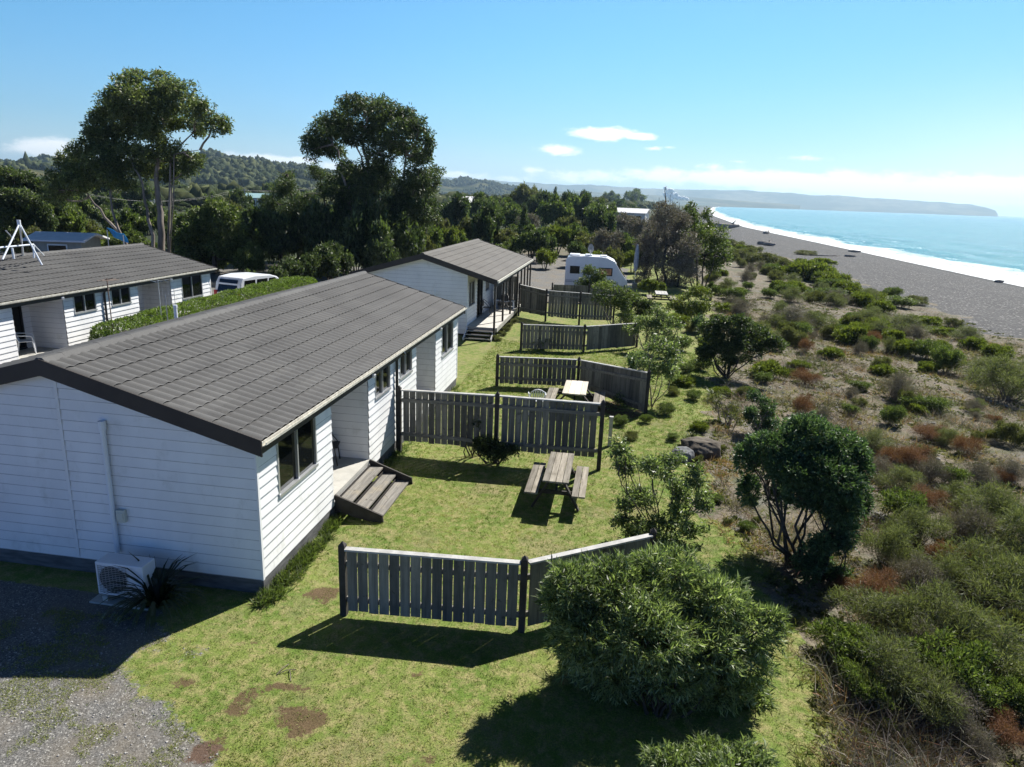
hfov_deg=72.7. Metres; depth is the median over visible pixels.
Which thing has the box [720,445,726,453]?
scrub bush
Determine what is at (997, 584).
scrub bush
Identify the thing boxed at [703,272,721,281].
scrub bush
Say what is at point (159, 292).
rotary clothesline
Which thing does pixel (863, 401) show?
scrub bush
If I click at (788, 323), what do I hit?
scrub bush
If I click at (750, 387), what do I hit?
scrub bush
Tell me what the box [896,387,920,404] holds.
scrub bush
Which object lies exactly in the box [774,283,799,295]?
scrub bush
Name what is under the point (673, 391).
scrub bush
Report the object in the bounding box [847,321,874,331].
mound plant
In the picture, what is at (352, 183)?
gum tree
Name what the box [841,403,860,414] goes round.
scrub bush
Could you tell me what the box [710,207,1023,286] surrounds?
sea
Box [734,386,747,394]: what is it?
scrub bush
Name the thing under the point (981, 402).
scrub bush
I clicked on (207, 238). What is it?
broadleaf tree
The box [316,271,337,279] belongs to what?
flowering shrub
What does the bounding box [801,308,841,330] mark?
scrub bush
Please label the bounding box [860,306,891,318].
scrub bush
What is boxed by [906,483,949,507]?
dry bush
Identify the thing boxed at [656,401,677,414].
scrub bush
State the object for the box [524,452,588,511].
picnic table
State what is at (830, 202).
hills
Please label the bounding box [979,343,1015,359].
mound plant
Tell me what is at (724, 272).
mound plant
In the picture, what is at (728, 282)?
scrub bush
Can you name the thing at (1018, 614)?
scrub bush
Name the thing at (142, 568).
heat pump
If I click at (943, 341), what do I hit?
mound plant
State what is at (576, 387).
picnic table
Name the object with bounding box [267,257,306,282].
bush
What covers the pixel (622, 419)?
scrub bush
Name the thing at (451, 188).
hills gully
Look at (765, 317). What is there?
dry bush
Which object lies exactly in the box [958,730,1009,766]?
dry bush
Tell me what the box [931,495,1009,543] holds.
dry bush
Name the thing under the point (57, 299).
cabin
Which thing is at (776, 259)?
scrub bush
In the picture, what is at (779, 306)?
scrub bush
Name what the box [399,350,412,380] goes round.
window
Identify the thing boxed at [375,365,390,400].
window
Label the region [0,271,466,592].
cabin
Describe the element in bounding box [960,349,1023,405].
scrub bush
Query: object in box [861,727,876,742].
scrub bush
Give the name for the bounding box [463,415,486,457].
shade shrub
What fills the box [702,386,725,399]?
spiky plant
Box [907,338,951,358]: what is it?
scrub bush
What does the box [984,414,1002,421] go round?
dry bush
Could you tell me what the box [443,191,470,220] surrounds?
tree
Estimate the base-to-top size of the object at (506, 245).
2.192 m
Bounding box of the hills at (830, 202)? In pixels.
[398,176,997,216]
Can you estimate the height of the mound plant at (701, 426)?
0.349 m
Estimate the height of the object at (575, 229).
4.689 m
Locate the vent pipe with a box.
[173,305,177,317]
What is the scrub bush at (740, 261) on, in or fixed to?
on the ground at (986, 304)
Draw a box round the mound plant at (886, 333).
[881,328,904,340]
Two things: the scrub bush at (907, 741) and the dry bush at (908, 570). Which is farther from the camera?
the dry bush at (908, 570)
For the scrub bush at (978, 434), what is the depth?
22.71 m
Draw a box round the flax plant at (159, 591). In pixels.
[91,552,214,632]
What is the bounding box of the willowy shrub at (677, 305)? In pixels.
[663,282,713,319]
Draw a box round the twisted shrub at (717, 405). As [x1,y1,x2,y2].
[704,392,743,425]
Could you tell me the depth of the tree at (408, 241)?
52.75 m
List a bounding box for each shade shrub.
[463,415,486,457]
[468,433,521,464]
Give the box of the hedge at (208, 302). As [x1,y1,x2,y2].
[88,275,317,340]
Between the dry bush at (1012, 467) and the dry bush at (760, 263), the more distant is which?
the dry bush at (760, 263)
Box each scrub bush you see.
[492,335,502,340]
[496,331,507,335]
[500,327,510,330]
[613,414,628,424]
[622,431,637,441]
[639,414,653,422]
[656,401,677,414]
[667,385,680,395]
[667,432,679,439]
[668,337,696,349]
[678,363,695,372]
[683,318,700,333]
[685,388,702,399]
[687,358,714,369]
[693,454,703,462]
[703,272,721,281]
[710,493,724,502]
[715,284,731,294]
[719,238,746,247]
[719,277,738,287]
[720,287,751,298]
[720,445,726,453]
[723,518,734,523]
[726,250,738,260]
[728,246,757,259]
[734,257,747,266]
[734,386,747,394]
[735,519,756,531]
[741,281,754,289]
[742,251,780,263]
[745,245,765,252]
[746,386,755,393]
[751,516,760,522]
[753,371,773,382]
[754,321,780,336]
[757,266,771,274]
[758,288,779,297]
[759,312,794,327]
[763,263,780,273]
[767,269,786,281]
[772,301,787,312]
[773,256,792,265]
[773,257,788,265]
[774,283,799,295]
[776,311,809,322]
[776,321,798,334]
[778,321,814,334]
[779,286,807,301]
[779,323,807,344]
[781,272,802,281]
[788,367,798,377]
[794,250,816,254]
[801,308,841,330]
[803,289,826,303]
[804,287,848,295]
[805,614,893,672]
[807,309,827,324]
[814,282,834,287]
[815,580,948,648]
[817,277,843,287]
[819,322,840,337]
[822,291,847,306]
[831,652,896,711]
[835,616,972,720]
[841,314,872,324]
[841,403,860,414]
[846,379,875,389]
[851,307,880,318]
[851,397,867,407]
[852,330,866,343]
[857,426,898,452]
[857,520,929,571]
[859,335,880,348]
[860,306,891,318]
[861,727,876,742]
[862,288,881,300]
[864,318,897,334]
[868,357,893,366]
[870,462,926,493]
[876,483,929,523]
[876,716,898,731]
[878,404,908,424]
[880,311,931,333]
[880,336,896,352]
[880,501,956,547]
[882,286,904,296]
[885,661,967,734]
[886,295,920,307]
[886,569,994,648]
[894,592,1023,687]
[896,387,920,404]
[897,395,956,413]
[898,624,1000,703]
[899,736,914,752]
[906,294,928,305]
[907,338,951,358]
[916,444,937,459]
[917,550,984,601]
[927,530,1023,591]
[929,344,968,372]
[931,407,947,415]
[931,464,974,486]
[933,426,963,447]
[936,477,983,509]
[943,317,965,327]
[944,325,986,339]
[950,353,1015,385]
[950,475,1023,531]
[953,665,1023,717]
[956,547,1023,618]
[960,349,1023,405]
[960,501,1023,562]
[969,408,983,414]
[970,398,987,406]
[970,431,984,440]
[984,430,998,439]
[986,604,1023,646]
[989,672,1023,721]
[994,418,1023,448]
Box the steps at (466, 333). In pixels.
[462,326,492,341]
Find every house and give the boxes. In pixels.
[22,231,109,251]
[245,193,275,207]
[607,207,650,225]
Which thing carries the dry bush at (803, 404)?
on the ground at (986, 304)
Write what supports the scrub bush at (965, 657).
on the ground at (986, 304)
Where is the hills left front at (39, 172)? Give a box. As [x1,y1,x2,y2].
[24,169,306,181]
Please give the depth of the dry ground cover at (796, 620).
16.36 m
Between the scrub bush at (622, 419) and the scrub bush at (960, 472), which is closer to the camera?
the scrub bush at (960, 472)
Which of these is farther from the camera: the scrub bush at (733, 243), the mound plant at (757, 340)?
the scrub bush at (733, 243)
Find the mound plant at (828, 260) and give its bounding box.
[810,257,838,265]
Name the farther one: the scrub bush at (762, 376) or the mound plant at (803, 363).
the mound plant at (803, 363)
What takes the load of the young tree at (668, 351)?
on the ground at (986, 304)
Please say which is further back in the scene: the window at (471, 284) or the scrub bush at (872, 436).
the window at (471, 284)
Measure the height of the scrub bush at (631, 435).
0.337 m
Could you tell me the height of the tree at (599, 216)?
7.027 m
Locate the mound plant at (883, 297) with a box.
[871,292,886,300]
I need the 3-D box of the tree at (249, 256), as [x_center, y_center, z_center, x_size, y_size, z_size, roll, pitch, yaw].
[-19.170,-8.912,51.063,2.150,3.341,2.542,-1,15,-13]
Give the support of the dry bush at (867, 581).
on the ground at (986, 304)
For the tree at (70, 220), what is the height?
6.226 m
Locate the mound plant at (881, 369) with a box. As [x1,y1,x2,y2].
[866,363,898,376]
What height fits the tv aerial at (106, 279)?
3.364 m
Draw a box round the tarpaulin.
[107,228,128,245]
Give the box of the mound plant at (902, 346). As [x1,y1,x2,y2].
[891,338,920,355]
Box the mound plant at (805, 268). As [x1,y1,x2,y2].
[777,258,838,281]
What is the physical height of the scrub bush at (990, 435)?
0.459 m
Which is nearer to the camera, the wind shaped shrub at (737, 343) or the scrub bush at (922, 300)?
the wind shaped shrub at (737, 343)
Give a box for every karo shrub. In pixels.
[532,539,795,719]
[636,727,780,766]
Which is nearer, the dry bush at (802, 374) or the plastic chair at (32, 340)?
the plastic chair at (32, 340)
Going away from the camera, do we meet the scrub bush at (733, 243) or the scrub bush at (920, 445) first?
the scrub bush at (920, 445)
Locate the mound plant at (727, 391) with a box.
[707,386,734,395]
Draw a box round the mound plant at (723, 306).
[712,301,737,313]
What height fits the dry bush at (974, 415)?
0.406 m
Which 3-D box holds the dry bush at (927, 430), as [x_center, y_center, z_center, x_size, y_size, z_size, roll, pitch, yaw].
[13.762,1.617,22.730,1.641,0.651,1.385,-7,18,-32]
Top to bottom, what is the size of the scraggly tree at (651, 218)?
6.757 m
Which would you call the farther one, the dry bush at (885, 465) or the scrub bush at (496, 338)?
the scrub bush at (496, 338)
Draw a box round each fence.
[338,528,656,632]
[397,386,604,470]
[495,354,650,414]
[496,276,518,306]
[517,283,614,324]
[520,321,638,351]
[551,282,624,301]
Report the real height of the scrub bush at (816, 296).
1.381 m
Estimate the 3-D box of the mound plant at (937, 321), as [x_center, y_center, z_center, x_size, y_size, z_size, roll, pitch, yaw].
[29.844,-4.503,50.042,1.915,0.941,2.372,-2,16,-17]
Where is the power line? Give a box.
[90,188,311,201]
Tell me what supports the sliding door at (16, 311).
in the cabin at (57, 299)
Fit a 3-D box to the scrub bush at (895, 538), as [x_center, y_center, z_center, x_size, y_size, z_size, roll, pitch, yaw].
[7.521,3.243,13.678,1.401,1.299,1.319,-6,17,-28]
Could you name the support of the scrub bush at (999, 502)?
on the ground at (986, 304)
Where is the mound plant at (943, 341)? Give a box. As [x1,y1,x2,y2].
[937,339,952,349]
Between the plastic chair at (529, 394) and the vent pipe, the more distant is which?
the plastic chair at (529, 394)
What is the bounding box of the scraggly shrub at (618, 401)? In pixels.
[598,392,630,411]
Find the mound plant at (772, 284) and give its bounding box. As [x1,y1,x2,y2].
[768,280,792,292]
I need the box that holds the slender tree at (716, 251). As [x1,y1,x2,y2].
[673,200,735,286]
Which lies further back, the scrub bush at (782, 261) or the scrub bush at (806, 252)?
the scrub bush at (806, 252)
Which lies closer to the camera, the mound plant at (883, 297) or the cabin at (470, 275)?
the cabin at (470, 275)
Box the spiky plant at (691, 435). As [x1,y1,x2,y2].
[683,430,699,437]
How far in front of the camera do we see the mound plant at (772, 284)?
61.26 m
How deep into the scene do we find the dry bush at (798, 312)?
42.23 m
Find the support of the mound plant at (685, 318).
on the ground at (986, 304)
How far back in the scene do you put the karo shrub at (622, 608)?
9.18 m
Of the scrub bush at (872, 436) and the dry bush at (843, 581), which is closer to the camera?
the dry bush at (843, 581)
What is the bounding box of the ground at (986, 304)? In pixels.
[0,204,1023,766]
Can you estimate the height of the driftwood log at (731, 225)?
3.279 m
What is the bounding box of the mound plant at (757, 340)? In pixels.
[744,330,772,342]
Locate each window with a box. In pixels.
[47,244,67,250]
[72,293,97,314]
[110,287,131,306]
[181,275,203,299]
[276,417,318,497]
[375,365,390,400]
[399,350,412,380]
[441,321,453,358]
[468,280,474,307]
[570,266,579,273]
[599,268,612,275]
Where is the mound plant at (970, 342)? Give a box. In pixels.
[958,335,988,349]
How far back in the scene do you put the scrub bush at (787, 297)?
55.10 m
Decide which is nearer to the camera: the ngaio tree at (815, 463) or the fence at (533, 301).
the ngaio tree at (815, 463)
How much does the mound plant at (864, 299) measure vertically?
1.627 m
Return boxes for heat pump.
[89,553,155,610]
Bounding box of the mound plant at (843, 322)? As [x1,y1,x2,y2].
[835,315,862,324]
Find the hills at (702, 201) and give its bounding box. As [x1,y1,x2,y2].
[547,191,799,208]
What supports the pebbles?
on the ground at (986, 304)
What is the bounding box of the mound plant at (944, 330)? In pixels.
[924,325,955,336]
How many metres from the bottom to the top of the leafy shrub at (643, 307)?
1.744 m
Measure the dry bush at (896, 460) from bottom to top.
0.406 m
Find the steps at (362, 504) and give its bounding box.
[335,459,412,522]
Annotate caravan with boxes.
[564,253,637,287]
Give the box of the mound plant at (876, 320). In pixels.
[866,317,892,331]
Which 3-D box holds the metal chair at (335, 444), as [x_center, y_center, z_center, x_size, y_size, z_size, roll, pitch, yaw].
[-4.241,1.406,16.011,0.503,0.875,0.526,0,15,-6]
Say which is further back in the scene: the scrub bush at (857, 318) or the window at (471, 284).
the scrub bush at (857, 318)
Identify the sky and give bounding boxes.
[0,0,1023,216]
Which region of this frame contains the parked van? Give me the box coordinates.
[214,272,278,302]
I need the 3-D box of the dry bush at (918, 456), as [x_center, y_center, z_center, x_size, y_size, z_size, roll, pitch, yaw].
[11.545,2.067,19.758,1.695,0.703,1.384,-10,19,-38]
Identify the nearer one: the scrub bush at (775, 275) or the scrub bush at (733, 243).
the scrub bush at (775, 275)
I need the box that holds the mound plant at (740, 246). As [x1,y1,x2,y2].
[734,244,746,248]
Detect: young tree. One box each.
[622,311,666,351]
[628,333,686,406]
[650,303,689,345]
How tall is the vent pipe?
3.198 m
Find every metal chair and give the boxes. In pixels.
[332,434,339,465]
[481,299,491,315]
[499,294,508,309]
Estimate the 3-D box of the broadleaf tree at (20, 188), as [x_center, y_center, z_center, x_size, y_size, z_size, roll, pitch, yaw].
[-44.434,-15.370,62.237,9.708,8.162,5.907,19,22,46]
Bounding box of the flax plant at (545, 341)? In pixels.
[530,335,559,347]
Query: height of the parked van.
1.950 m
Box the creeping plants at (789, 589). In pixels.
[701,294,1023,766]
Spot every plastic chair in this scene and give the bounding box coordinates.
[15,332,36,353]
[528,389,545,402]
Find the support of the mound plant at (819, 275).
on the ground at (986, 304)
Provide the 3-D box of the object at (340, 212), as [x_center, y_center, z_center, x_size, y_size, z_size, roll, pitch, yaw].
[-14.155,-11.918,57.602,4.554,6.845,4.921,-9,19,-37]
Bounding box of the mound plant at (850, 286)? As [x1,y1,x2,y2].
[831,279,862,295]
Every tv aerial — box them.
[98,278,118,328]
[161,285,174,319]
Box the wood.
[0,147,663,215]
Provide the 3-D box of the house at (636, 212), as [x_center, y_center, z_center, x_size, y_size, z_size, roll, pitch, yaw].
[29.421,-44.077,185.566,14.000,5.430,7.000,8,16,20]
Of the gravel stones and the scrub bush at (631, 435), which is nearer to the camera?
the gravel stones
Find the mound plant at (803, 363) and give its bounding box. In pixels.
[785,359,811,368]
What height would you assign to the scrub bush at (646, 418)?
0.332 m
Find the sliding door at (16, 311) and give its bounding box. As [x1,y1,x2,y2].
[11,306,27,349]
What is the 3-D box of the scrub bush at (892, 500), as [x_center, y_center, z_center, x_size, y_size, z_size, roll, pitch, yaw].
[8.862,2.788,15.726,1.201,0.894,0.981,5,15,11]
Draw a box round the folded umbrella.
[634,244,638,282]
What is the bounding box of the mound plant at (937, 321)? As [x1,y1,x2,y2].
[911,315,943,326]
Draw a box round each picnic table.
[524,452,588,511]
[545,380,605,405]
[646,291,674,301]
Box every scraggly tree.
[515,212,539,227]
[588,227,624,252]
[608,211,633,233]
[623,215,645,237]
[642,208,662,238]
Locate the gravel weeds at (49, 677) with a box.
[0,606,216,766]
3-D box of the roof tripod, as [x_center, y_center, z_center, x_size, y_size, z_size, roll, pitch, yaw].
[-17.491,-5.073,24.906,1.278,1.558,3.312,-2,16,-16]
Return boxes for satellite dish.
[588,244,593,254]
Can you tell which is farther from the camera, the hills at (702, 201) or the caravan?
the hills at (702, 201)
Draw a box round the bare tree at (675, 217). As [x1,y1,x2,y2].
[632,188,703,288]
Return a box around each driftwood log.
[696,220,739,228]
[757,240,771,244]
[763,242,775,245]
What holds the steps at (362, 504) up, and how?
on the ground at (986, 304)
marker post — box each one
[608,416,613,446]
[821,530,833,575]
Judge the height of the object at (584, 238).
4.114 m
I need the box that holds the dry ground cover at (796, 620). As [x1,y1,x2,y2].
[694,311,1023,766]
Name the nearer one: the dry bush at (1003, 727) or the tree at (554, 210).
the dry bush at (1003, 727)
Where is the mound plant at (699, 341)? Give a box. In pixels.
[697,337,708,346]
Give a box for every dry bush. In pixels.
[721,294,745,304]
[729,298,756,314]
[737,268,757,281]
[744,261,757,271]
[752,260,765,268]
[756,314,769,320]
[762,301,819,328]
[789,367,824,386]
[791,392,817,415]
[797,337,816,351]
[808,328,818,338]
[813,403,836,420]
[824,287,855,304]
[832,573,858,597]
[843,386,860,397]
[849,338,868,354]
[850,564,907,602]
[864,330,881,346]
[869,453,893,478]
[875,444,920,465]
[877,368,916,400]
[881,610,947,662]
[884,547,957,597]
[887,456,905,464]
[895,442,938,464]
[903,322,931,339]
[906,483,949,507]
[907,422,946,443]
[910,453,955,484]
[912,677,1006,755]
[923,537,986,566]
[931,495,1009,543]
[948,435,985,456]
[954,456,1001,485]
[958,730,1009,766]
[962,398,987,411]
[969,411,981,419]
[981,702,1023,757]
[982,614,1022,668]
[983,438,997,445]
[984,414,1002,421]
[991,465,1017,482]
[993,455,1023,482]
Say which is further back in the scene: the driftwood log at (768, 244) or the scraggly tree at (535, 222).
the driftwood log at (768, 244)
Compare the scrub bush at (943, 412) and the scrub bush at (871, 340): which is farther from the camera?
the scrub bush at (871, 340)
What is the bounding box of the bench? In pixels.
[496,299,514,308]
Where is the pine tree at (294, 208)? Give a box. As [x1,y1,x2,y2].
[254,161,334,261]
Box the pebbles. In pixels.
[722,355,1023,626]
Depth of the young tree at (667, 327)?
31.05 m
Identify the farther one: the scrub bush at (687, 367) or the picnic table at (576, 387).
the scrub bush at (687, 367)
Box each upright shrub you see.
[691,312,708,333]
[741,388,779,431]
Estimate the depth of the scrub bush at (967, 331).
44.13 m
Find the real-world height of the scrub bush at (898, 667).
1.318 m
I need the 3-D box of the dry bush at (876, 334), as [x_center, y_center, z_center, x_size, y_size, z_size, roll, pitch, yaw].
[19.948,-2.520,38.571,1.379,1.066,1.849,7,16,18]
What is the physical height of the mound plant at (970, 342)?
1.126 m
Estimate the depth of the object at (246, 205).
120.47 m
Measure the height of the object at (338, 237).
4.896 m
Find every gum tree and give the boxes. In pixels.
[37,66,235,251]
[297,91,446,268]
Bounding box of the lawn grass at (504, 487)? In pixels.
[86,339,846,766]
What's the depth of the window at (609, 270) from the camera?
50.79 m
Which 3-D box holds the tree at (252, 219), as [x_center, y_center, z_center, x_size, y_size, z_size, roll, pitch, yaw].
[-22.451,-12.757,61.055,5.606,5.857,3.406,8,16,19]
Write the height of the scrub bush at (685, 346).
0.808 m
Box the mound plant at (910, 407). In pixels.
[905,403,929,415]
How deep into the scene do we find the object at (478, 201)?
155.59 m
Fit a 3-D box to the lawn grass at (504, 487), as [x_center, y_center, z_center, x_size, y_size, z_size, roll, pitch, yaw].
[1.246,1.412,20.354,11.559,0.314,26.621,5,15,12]
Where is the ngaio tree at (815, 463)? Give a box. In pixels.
[728,409,876,573]
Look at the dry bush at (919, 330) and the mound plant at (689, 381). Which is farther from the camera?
the dry bush at (919, 330)
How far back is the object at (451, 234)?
74.57 m
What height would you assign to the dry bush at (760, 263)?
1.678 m
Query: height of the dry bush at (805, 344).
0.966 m
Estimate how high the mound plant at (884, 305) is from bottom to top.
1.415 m
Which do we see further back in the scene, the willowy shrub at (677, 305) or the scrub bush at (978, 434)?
the willowy shrub at (677, 305)
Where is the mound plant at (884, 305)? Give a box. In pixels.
[866,299,897,314]
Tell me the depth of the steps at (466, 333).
32.98 m
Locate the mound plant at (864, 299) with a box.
[847,290,874,306]
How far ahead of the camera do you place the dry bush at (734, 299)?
47.17 m
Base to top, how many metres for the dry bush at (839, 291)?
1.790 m
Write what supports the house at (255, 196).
on the ground at (986, 304)
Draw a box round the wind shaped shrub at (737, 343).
[694,310,789,379]
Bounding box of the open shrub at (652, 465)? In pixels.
[605,433,719,546]
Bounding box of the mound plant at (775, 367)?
[748,358,789,378]
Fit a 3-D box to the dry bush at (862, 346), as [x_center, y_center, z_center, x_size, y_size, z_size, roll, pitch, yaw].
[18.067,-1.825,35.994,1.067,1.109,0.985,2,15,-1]
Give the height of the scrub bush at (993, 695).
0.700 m
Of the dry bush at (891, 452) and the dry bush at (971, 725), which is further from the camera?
the dry bush at (891, 452)
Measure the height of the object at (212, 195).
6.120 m
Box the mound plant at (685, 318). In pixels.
[666,313,691,326]
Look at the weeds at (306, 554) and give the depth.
12.55 m
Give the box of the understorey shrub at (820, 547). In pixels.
[787,526,861,591]
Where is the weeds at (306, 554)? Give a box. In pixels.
[246,383,462,609]
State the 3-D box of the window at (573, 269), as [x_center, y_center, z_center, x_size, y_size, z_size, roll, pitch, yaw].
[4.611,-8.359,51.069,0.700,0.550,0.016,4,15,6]
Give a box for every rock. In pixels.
[670,446,694,462]
[681,436,720,459]
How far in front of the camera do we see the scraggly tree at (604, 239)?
72.48 m
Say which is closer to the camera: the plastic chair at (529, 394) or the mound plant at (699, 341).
the plastic chair at (529, 394)
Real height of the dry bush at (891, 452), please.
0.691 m
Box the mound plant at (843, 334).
[831,322,870,344]
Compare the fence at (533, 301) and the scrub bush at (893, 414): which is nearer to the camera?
the scrub bush at (893, 414)
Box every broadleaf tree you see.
[0,165,61,253]
[168,195,251,273]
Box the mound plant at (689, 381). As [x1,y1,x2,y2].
[667,373,697,387]
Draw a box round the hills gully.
[437,182,513,192]
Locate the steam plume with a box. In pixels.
[663,186,688,201]
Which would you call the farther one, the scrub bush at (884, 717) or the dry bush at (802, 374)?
the dry bush at (802, 374)
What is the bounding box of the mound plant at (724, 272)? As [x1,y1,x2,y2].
[720,269,728,275]
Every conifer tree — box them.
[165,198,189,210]
[517,202,531,234]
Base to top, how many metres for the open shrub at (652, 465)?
2.355 m
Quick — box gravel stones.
[0,603,218,766]
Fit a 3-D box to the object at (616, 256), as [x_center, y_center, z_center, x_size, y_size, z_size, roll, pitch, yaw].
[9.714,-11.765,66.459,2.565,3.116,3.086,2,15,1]
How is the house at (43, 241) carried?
on the ground at (986, 304)
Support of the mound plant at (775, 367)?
on the ground at (986, 304)
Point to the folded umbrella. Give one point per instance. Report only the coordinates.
(636, 259)
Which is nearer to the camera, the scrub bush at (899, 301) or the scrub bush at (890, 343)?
the scrub bush at (890, 343)
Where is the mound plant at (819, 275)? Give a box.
[811,270,853,284]
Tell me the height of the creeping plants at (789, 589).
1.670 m
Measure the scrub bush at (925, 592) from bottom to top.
1.491 m
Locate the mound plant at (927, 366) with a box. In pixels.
[917,360,941,373]
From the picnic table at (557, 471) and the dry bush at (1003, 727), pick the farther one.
the picnic table at (557, 471)
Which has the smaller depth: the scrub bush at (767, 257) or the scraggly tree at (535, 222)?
the scrub bush at (767, 257)
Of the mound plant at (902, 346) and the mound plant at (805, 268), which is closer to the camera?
the mound plant at (902, 346)
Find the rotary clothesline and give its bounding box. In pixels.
[151,279,174,315]
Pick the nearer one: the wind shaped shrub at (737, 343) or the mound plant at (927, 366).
the wind shaped shrub at (737, 343)
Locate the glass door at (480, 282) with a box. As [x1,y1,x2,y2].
[477,279,482,317]
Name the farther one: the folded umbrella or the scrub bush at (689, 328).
the folded umbrella
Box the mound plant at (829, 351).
[816,345,846,359]
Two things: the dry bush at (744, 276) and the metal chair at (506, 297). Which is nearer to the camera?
the metal chair at (506, 297)
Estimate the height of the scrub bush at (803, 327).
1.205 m
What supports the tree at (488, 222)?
on the ground at (986, 304)
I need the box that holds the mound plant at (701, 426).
[688,420,709,432]
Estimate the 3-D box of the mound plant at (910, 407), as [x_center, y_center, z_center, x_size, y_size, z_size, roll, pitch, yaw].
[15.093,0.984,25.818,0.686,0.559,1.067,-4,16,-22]
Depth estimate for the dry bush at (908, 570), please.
12.69 m
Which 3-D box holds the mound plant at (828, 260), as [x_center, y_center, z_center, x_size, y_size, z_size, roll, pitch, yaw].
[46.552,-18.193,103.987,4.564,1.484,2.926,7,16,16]
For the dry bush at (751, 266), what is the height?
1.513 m
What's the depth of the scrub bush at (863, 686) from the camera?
9.66 m
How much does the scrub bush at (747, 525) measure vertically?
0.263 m
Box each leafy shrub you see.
[574,264,613,291]
[590,279,640,323]
[623,291,659,315]
[625,351,648,370]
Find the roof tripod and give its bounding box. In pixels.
[0,220,44,264]
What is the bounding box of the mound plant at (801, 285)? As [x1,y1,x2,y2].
[788,280,812,293]
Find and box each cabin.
[0,243,216,363]
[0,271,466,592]
[349,239,532,335]

